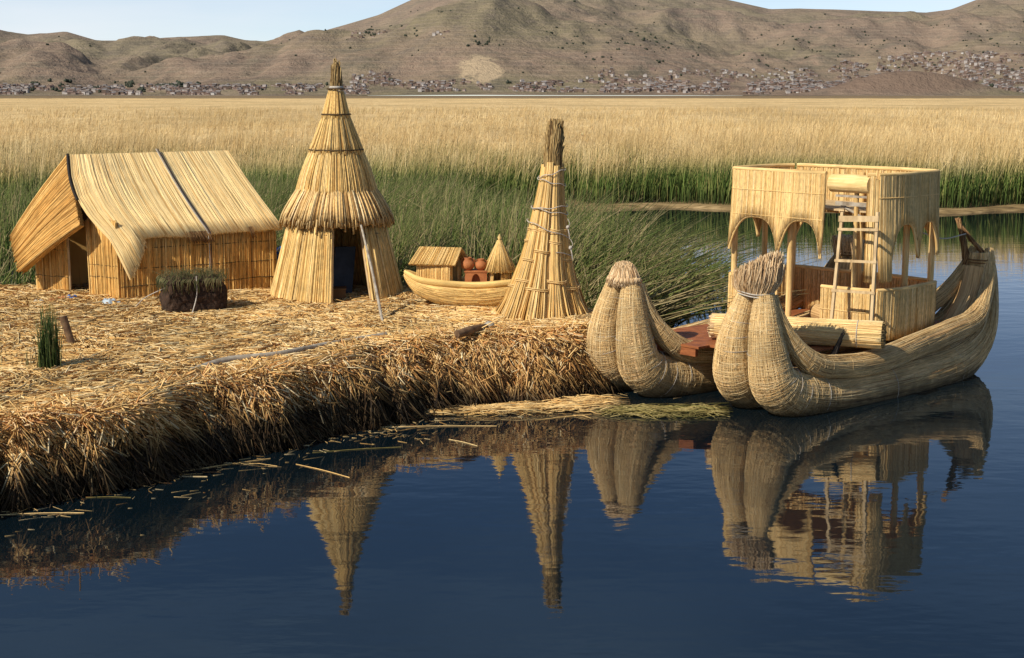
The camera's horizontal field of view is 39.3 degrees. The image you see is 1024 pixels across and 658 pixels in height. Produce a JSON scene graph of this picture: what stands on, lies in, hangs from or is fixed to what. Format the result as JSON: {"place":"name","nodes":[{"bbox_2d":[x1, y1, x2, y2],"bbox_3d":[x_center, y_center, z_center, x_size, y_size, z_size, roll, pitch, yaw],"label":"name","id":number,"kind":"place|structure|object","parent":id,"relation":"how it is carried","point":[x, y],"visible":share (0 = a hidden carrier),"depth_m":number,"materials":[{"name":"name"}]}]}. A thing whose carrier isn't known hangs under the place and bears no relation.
{"place":"outdoors","nodes":[
{"label":"outdoors","id":0,"kind":"place"},
{"bbox_2d":[0,290,580,505],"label":"straw ground","id":1,"kind":"structure","parent":0,"point":[443,353],"depth_m":17.33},
{"bbox_2d":[25,347,35,367],"bbox_3d":[-5.426,0.320,16.153,0.113,0.231,0.144,-3,10,-18],"label":"reed sprout","id":2,"kind":"object","parent":1,"relation":"on","point":[34,360],"visible":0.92,"depth_m":16.15,"materials":[{"name":"beige plant"}]},
{"bbox_2d":[29,304,62,368],"bbox_3d":[-5.187,0.090,15.916,0.356,0.763,0.332,-5,11,-28],"label":"reed plant","id":3,"kind":"object","parent":1,"relation":"on","point":[49,353],"visible":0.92,"depth_m":15.88,"materials":[{"name":"green plant"}]},
{"bbox_2d":[59,315,75,342],"bbox_3d":[-5.409,0.078,17.503,0.222,0.497,0.102,0,9,0],"label":"wooden stake","id":4,"kind":"object","parent":1,"relation":"in","point":[67,330],"visible":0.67,"depth_m":17.46,"materials":[{"name":"brown wood"}]},
{"bbox_2d":[103,298,119,303],"bbox_3d":[-5.915,-0.412,21.068,0.336,0.100,0.258,0,9,0],"label":"rag","id":5,"kind":"object","parent":1,"relation":"on","point":[109,300],"visible":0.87,"depth_m":21.02,"materials":[{"name":"fabric"}]},
{"bbox_2d":[10,149,282,298],"bbox_3d":[-5.701,-1.669,22.294,3.609,2.264,2.391,-6,11,-34],"label":"thatched hut","id":6,"kind":"object","parent":1,"relation":"on","point":[117,225],"visible":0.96,"depth_m":21.84,"materials":[{"name":"beige plant"}]},
{"bbox_2d":[149,263,228,312],"bbox_3d":[-4.484,-0.574,20.377,1.187,0.684,0.986,-6,11,-33],"label":"peat block","id":7,"kind":"object","parent":1,"relation":"on","point":[194,292],"depth_m":20.13,"materials":[{"name":"brown soil"}]},
{"bbox_2d":[191,332,387,367],"bbox_3d":[-2.589,0.266,16.965,0.220,0.106,2.943,9,13,43],"label":"lying pole","id":8,"kind":"object","parent":1,"relation":"on","point":[248,356],"visible":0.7,"depth_m":16.64,"materials":[{"name":"brown wood"}]},
{"bbox_2d":[0,282,593,422],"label":"straw litter","id":9,"kind":"object","parent":1,"relation":"on","point":[167,343],"visible":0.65,"depth_m":18.20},
{"bbox_2d":[0,313,625,515],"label":"reed island edge","id":10,"kind":"object","parent":1,"relation":"on","point":[163,436],"visible":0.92,"depth_m":15.50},
{"bbox_2d":[270,58,402,302],"bbox_3d":[-2.681,-2.280,21.682,2.050,3.588,2.054,0,9,0],"label":"conical hut","id":11,"kind":"object","parent":1,"relation":"on","point":[336,199],"visible":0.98,"depth_m":21.25,"materials":[{"name":"plant"}]},
{"bbox_2d":[333,286,345,299],"bbox_3d":[-2.606,-0.532,21.485,0.242,0.182,0.275,-1,9,-6],"label":"crate","id":12,"kind":"object","parent":1,"relation":"on","point":[339,292],"visible":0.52,"depth_m":21.36,"materials":[{"name":"brown wood"}]},
{"bbox_2d":[333,246,355,292],"bbox_3d":[-2.566,-0.864,21.755,0.452,0.750,0.256,-3,10,-18],"label":"panel","id":13,"kind":"object","parent":1,"relation":"on","point":[344,262],"visible":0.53,"depth_m":21.75,"materials":[{"name":"blue"}]},
{"bbox_2d":[360,225,383,321],"bbox_3d":[-1.935,-0.722,19.941,0.054,1.255,2.425,-2,10,-13],"label":"wooden pole","id":14,"kind":"object","parent":1,"relation":"on","point":[374,282],"visible":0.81,"depth_m":19.91,"materials":[{"name":"grey wood"}]},
{"bbox_2d":[404,270,512,306],"bbox_3d":[-0.525,-0.594,20.798,2.090,0.577,0.711,0,9,0],"label":"reed boat","id":15,"kind":"object","parent":1,"relation":"on","point":[462,292],"visible":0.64,"depth_m":20.50,"materials":[{"name":"wicker"}]},
{"bbox_2d":[409,246,467,280],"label":"miniature house","id":16,"kind":"structure","parent":15,"relation":"on","point":[439,263],"depth_m":20.61,"materials":[{"name":"beige wicker"}]},
{"bbox_2d":[464,269,487,281],"bbox_3d":[-0.519,-0.755,20.718,0.338,0.201,0.270,0,9,0],"label":"clay stove","id":17,"kind":"object","parent":15,"relation":"on","point":[474,275],"visible":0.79,"depth_m":20.59,"materials":[{"name":"ceramic"}]},
{"bbox_2d":[461,257,474,269],"bbox_3d":[-0.638,-0.943,20.662,0.205,0.184,0.200,0,9,0],"label":"clay pot","id":18,"kind":"object","parent":17,"relation":"on","point":[467,263],"visible":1,"depth_m":20.60,"materials":[{"name":"ceramic"}]},
{"bbox_2d":[475,258,486,269],"bbox_3d":[-0.449,-0.933,20.674,0.180,0.161,0.175,0,9,0],"label":"clay pot","id":19,"kind":"object","parent":17,"relation":"on","point":[480,263],"visible":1,"depth_m":20.62,"materials":[{"name":"ceramic"}]},
{"bbox_2d":[484,234,515,280],"bbox_3d":[-0.181,-1.026,20.709,0.486,0.700,0.496,0,9,0],"label":"miniature thatched hut","id":20,"kind":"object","parent":15,"relation":"on","point":[500,265],"depth_m":20.60,"materials":[{"name":"beige wicker"}]},
{"bbox_2d":[454,324,487,338],"bbox_3d":[-0.495,0.010,18.308,0.155,0.132,0.715,6,11,31],"label":"driftwood","id":21,"kind":"object","parent":1,"relation":"on","point":[466,331],"visible":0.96,"depth_m":18.12,"materials":[{"name":"brown wood"}]},
{"bbox_2d":[484,321,494,327],"bbox_3d":[-0.301,-0.044,18.705,0.150,0.126,0.146,0,9,0],"label":"stone","id":22,"kind":"object","parent":1,"relation":"on","point":[491,324],"visible":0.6,"depth_m":18.66,"materials":[{"name":"grey stone"}]},
{"bbox_2d":[496,118,587,320],"bbox_3d":[0.423,-1.521,19.694,1.312,2.724,1.334,0,9,0],"label":"reed stook","id":23,"kind":"object","parent":1,"relation":"on","point":[543,283],"visible":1,"depth_m":19.46,"materials":[{"name":"plant"}]},
{"bbox_2d":[0,208,1023,657],"bbox_3d":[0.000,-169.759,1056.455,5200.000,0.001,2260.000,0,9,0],"label":"water","id":24,"kind":"structure","parent":0,"point":[890,528],"depth_m":12.40,"materials":[{"name":"blue liquid"}]},
{"bbox_2d":[0,512,83,514],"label":"reed stalk","id":25,"kind":"object","parent":24,"relation":"on","point":[45,512],"visible":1,"depth_m":13.14,"materials":[{"name":"beige plant"}]},
{"bbox_2d":[86,496,130,497],"bbox_3d":[-3.843,1.603,13.655,0.428,0.010,0.028,0,9,0],"label":"reed stalk","id":26,"kind":"object","parent":24,"relation":"on","point":[108,496],"visible":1,"depth_m":13.65,"materials":[{"name":"beige plant"}]},
{"bbox_2d":[183,458,274,471],"bbox_3d":[-2.930,1.415,14.779,0.958,0.018,0.346,-4,10,-21],"label":"reed stalk","id":27,"kind":"object","parent":24,"relation":"on","point":[239,463],"visible":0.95,"depth_m":14.87,"materials":[{"name":"beige plant"}]},
{"bbox_2d":[296,464,349,477],"bbox_3d":[-1.929,1.444,14.623,0.808,0.010,0.023,8,12,40],"label":"reed stalk","id":28,"kind":"object","parent":24,"relation":"on","point":[321,469],"visible":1,"depth_m":14.64,"materials":[{"name":"beige plant"}]},
{"bbox_2d":[2,393,679,535],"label":"floating bits","id":29,"kind":"object","parent":24,"relation":"on","point":[61,514],"visible":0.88,"depth_m":15.10,"materials":[{"name":"beige plant"}]},
{"bbox_2d":[312,447,396,452],"bbox_3d":[-1.675,1.302,15.485,0.966,0.010,0.027,-3,10,-15],"label":"reed stalk","id":30,"kind":"object","parent":24,"relation":"on","point":[355,449],"visible":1,"depth_m":15.48,"materials":[{"name":"beige plant"}]},
{"bbox_2d":[0,162,832,327],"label":"green reeds","id":31,"kind":"object","parent":24,"relation":"on","point":[430,214],"visible":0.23,"depth_m":24.20,"materials":[{"name":"green plant"}]},
{"bbox_2d":[385,425,459,426],"bbox_3d":[-0.850,1.124,16.572,1.346,0.010,0.028,0,9,-2],"label":"reed stalk","id":32,"kind":"object","parent":24,"relation":"on","point":[414,426],"visible":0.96,"depth_m":16.56,"materials":[{"name":"beige plant"}]},
{"bbox_2d":[416,394,631,418],"bbox_3d":[0.119,0.942,17.571,2.747,0.131,1.252,0,9,0],"label":"straw drift","id":33,"kind":"object","parent":24,"relation":"on","point":[585,402],"visible":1,"depth_m":17.35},
{"bbox_2d":[538,412,610,419],"bbox_3d":[0.730,1.039,17.087,1.015,0.010,0.026,-4,10,-23],"label":"reed stalk","id":34,"kind":"object","parent":24,"relation":"on","point":[567,416],"visible":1,"depth_m":17.05,"materials":[{"name":"beige plant"}]},
{"bbox_2d":[595,402,732,419],"bbox_3d":[1.846,0.993,17.262,1.686,0.137,0.890,0,9,0],"label":"floating reed mat","id":35,"kind":"object","parent":24,"relation":"on","point":[680,410],"visible":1,"depth_m":17.20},
{"bbox_2d":[586,163,998,416],"bbox_3d":[3.965,-0.592,19.187,5.859,3.060,3.132,-8,12,-41],"label":"reed catamaran","id":36,"kind":"object","parent":24,"relation":"on","point":[758,352],"visible":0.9,"depth_m":18.43,"materials":[{"name":"wicker"}]},
{"bbox_2d":[707,313,886,348],"bbox_3d":[3.587,0.017,18.117,2.220,0.351,0.351,3,10,20],"label":"reed roll","id":37,"kind":"object","parent":36,"relation":"on","point":[858,333],"visible":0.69,"depth_m":17.83,"materials":[{"name":"plant"}]},
{"bbox_2d":[809,303,819,317],"bbox_3d":[4.309,-0.180,19.566,0.251,0.252,0.666,-2,10,-13],"label":"reed seat roll","id":38,"kind":"object","parent":36,"relation":"on","point":[814,311],"visible":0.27,"depth_m":19.71,"materials":[{"name":"beige wicker"}]},
{"bbox_2d":[830,328,845,354],"bbox_3d":[3.986,0.180,17.593,0.233,0.396,0.130,-6,11,-32],"label":"wooden paddle","id":39,"kind":"object","parent":36,"relation":"attached to","point":[836,348],"visible":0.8,"depth_m":17.57,"materials":[{"name":"brown wood"}]},
{"bbox_2d":[830,212,879,320],"bbox_3d":[4.383,-0.673,18.254,0.622,1.639,0.368,7,11,35],"label":"ladder","id":40,"kind":"object","parent":36,"relation":"on","point":[841,220],"visible":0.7,"depth_m":18.22,"materials":[{"name":"brown wood"}]},
{"bbox_2d":[0,0,1023,95],"bbox_3d":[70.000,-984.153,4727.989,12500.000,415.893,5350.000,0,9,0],"label":"hills","id":41,"kind":"structure","parent":0,"point":[721,31],"depth_m":2983.35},
{"bbox_2d":[0,30,1023,94],"bbox_3d":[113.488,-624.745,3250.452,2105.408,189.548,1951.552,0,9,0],"label":"town houses","id":42,"kind":"structure","parent":41,"relation":"on","point":[793,83],"depth_m":2476.25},
{"bbox_2d":[30,0,1023,92],"bbox_3d":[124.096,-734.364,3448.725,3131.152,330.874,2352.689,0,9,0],"label":"distant trees","id":43,"kind":"object","parent":41,"relation":"on","point":[143,89],"visible":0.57,"depth_m":2862.73,"materials":[{"name":"plant"}]},
{"bbox_2d":[0,96,1023,192],"bbox_3d":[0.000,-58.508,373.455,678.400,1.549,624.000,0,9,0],"label":"reed bed","id":44,"kind":"object","parent":0,"point":[490,103],"visible":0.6,"depth_m":207.39,"materials":[{"name":"beige plant"}]},
{"bbox_2d":[492,190,1023,213],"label":"bank","id":45,"kind":"structure","parent":0,"point":[963,210],"depth_m":47.91,"materials":[{"name":"plant"}]},
{"bbox_2d":[0,103,1023,208],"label":"golden reeds","id":46,"kind":"object","parent":45,"relation":"on","point":[687,171],"visible":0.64,"depth_m":55.09,"materials":[{"name":"beige plant"}]}
]}

